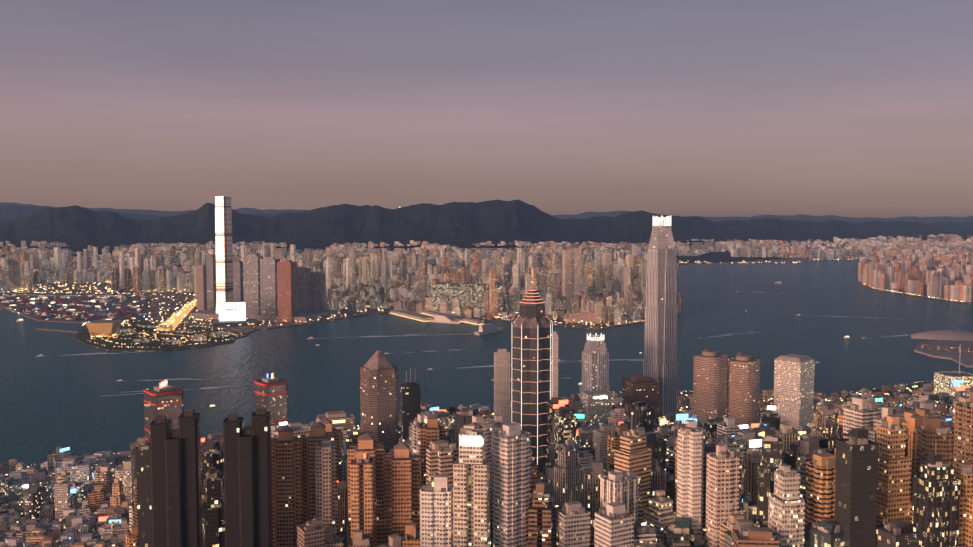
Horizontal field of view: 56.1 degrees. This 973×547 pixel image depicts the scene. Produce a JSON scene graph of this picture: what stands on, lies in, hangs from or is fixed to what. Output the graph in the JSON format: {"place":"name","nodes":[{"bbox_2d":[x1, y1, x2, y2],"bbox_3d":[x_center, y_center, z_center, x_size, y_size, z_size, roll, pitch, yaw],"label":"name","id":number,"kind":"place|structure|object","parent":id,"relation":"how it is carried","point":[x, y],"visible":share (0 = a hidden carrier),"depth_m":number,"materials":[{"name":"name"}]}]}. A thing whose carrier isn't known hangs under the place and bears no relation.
{"place":"outdoors","nodes":[
{"label":"outdoors","id":0,"kind":"place"},
{"bbox_2d":[0,305,87,332],"bbox_3d":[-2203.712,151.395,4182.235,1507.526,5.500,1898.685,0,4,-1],"label":"breakwater","id":1,"kind":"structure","parent":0,"point":[24,314],"depth_m":3593.97,"materials":[{"name":"grey"}]},
{"bbox_2d":[75,321,235,350],"bbox_3d":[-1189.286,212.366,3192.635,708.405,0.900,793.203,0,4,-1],"label":"park","id":2,"kind":"structure","parent":0,"point":[84,336],"depth_m":3052.01,"materials":[{"name":"plant"}]},
{"bbox_2d":[117,325,229,344],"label":"kowloon pavilions","id":3,"kind":"object","parent":2,"relation":"on","point":[199,338],"visible":0.56,"depth_m":3121.49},
{"bbox_2d":[256,308,391,328],"bbox_3d":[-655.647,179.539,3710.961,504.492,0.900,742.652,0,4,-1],"label":"waterfront promenade","id":4,"kind":"structure","parent":0,"point":[264,324],"depth_m":3675.65,"materials":[{"name":"brown"}]},
{"bbox_2d":[0,258,868,351],"bbox_3d":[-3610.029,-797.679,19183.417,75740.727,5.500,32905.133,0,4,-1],"label":"shoreline land","id":5,"kind":"structure","parent":0,"point":[154,310],"depth_m":4120.21,"materials":[{"name":"grey concrete"}]},
{"bbox_2d":[18,285,228,343],"bbox_3d":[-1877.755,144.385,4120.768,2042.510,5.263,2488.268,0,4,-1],"label":"city lights","id":6,"kind":"object","parent":5,"relation":"on","point":[123,325],"visible":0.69,"depth_m":3286.44},
{"bbox_2d":[65,295,235,335],"bbox_3d":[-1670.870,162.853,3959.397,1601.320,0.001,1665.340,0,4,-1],"label":"lit interchange roads","id":7,"kind":"structure","parent":5,"relation":"on","point":[180,317],"depth_m":3707.28,"materials":[{"name":"yellow asphalt"}]},
{"bbox_2d":[86,196,632,336],"bbox_3d":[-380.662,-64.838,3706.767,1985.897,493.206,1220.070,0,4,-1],"label":"buildings","id":8,"kind":"structure","parent":5,"relation":"on","point":[254,288],"depth_m":3670.56,"materials":[{"name":"concrete"}]},
{"bbox_2d":[0,234,972,324],"bbox_3d":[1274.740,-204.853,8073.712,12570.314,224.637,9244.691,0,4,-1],"label":"city buildings","id":9,"kind":"structure","parent":5,"relation":"on","point":[359,276],"depth_m":5591.14,"materials":[{"name":"beige concrete"}]},
{"bbox_2d":[88,320,931,546],"bbox_3d":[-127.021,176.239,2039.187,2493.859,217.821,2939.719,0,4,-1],"label":"park trees","id":10,"kind":"object","parent":5,"relation":"on","point":[209,335],"visible":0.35,"depth_m":3040.80,"materials":[{"name":"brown plant"}]},
{"bbox_2d":[28,238,927,268],"bbox_3d":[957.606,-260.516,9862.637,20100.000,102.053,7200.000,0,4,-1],"label":"hills","id":11,"kind":"structure","parent":0,"point":[713,257],"depth_m":8596.18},
{"bbox_2d":[8,259,962,464],"bbox_3d":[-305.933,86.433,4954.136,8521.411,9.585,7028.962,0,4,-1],"label":"street lights","id":12,"kind":"object","parent":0,"point":[310,319],"visible":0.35,"depth_m":4012.89},
{"bbox_2d":[0,260,972,471],"bbox_3d":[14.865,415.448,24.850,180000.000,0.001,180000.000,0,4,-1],"label":"harbour water","id":13,"kind":"structure","parent":0,"point":[49,403],"depth_m":2721.61,"materials":[{"name":"blue liquid"}]},
{"bbox_2d":[0,281,908,408],"bbox_3d":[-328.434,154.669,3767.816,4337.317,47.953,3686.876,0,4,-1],"label":"boats","id":14,"kind":"object","parent":13,"relation":"on","point":[43,312],"visible":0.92,"depth_m":3873.08,"materials":[{"name":"grey"}]},
{"bbox_2d":[0,199,972,247],"bbox_3d":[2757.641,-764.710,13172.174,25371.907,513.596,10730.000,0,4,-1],"label":"mountain ridge","id":15,"kind":"structure","parent":0,"point":[468,224],"depth_m":9589.46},
{"bbox_2d":[0,202,972,223],"bbox_3d":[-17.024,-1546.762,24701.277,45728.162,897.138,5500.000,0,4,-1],"label":"mountain ridge","id":16,"kind":"structure","parent":0,"point":[799,217],"depth_m":25552.23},
{"bbox_2d":[0,205,972,238],"bbox_3d":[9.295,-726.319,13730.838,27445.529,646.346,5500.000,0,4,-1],"label":"mountain ridge","id":17,"kind":"structure","parent":0,"point":[11,212],"depth_m":14451.05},
{"bbox_2d":[0,0,972,217],"label":"sky","id":18,"kind":"structure","parent":0,"point":[683,108],"materials":[{"name":"purple"}]},
{"bbox_2d":[356,385,922,429],"bbox_3d":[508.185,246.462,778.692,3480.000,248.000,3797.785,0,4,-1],"label":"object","id":19,"kind":"structure","parent":0,"point":[688,408],"depth_m":2038.93,"materials":[{"name":"grey"}]},
{"bbox_2d":[0,382,937,546],"bbox_3d":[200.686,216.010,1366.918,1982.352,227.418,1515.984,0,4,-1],"label":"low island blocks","id":20,"kind":"structure","parent":19,"relation":"on","point":[15,465],"depth_m":1923.95,"materials":[{"name":"concrete"}]},
{"bbox_2d":[0,216,972,546],"bbox_3d":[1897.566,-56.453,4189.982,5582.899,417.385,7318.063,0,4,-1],"label":"city buildings","id":21,"kind":"structure","parent":19,"relation":"on","point":[722,464],"depth_m":694.12,"materials":[{"name":"concrete"}]},
{"bbox_2d":[358,385,917,428],"bbox_3d":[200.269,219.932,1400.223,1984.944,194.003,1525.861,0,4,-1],"label":"island street lamps","id":22,"kind":"object","parent":19,"relation":"on","point":[771,398],"visible":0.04,"depth_m":2059.68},
{"bbox_2d":[861,282,972,303],"bbox_3d":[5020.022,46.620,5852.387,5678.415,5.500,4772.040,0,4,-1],"label":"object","id":23,"kind":"structure","parent":0,"point":[925,296],"depth_m":4681.33,"materials":[{"name":"grey concrete"}]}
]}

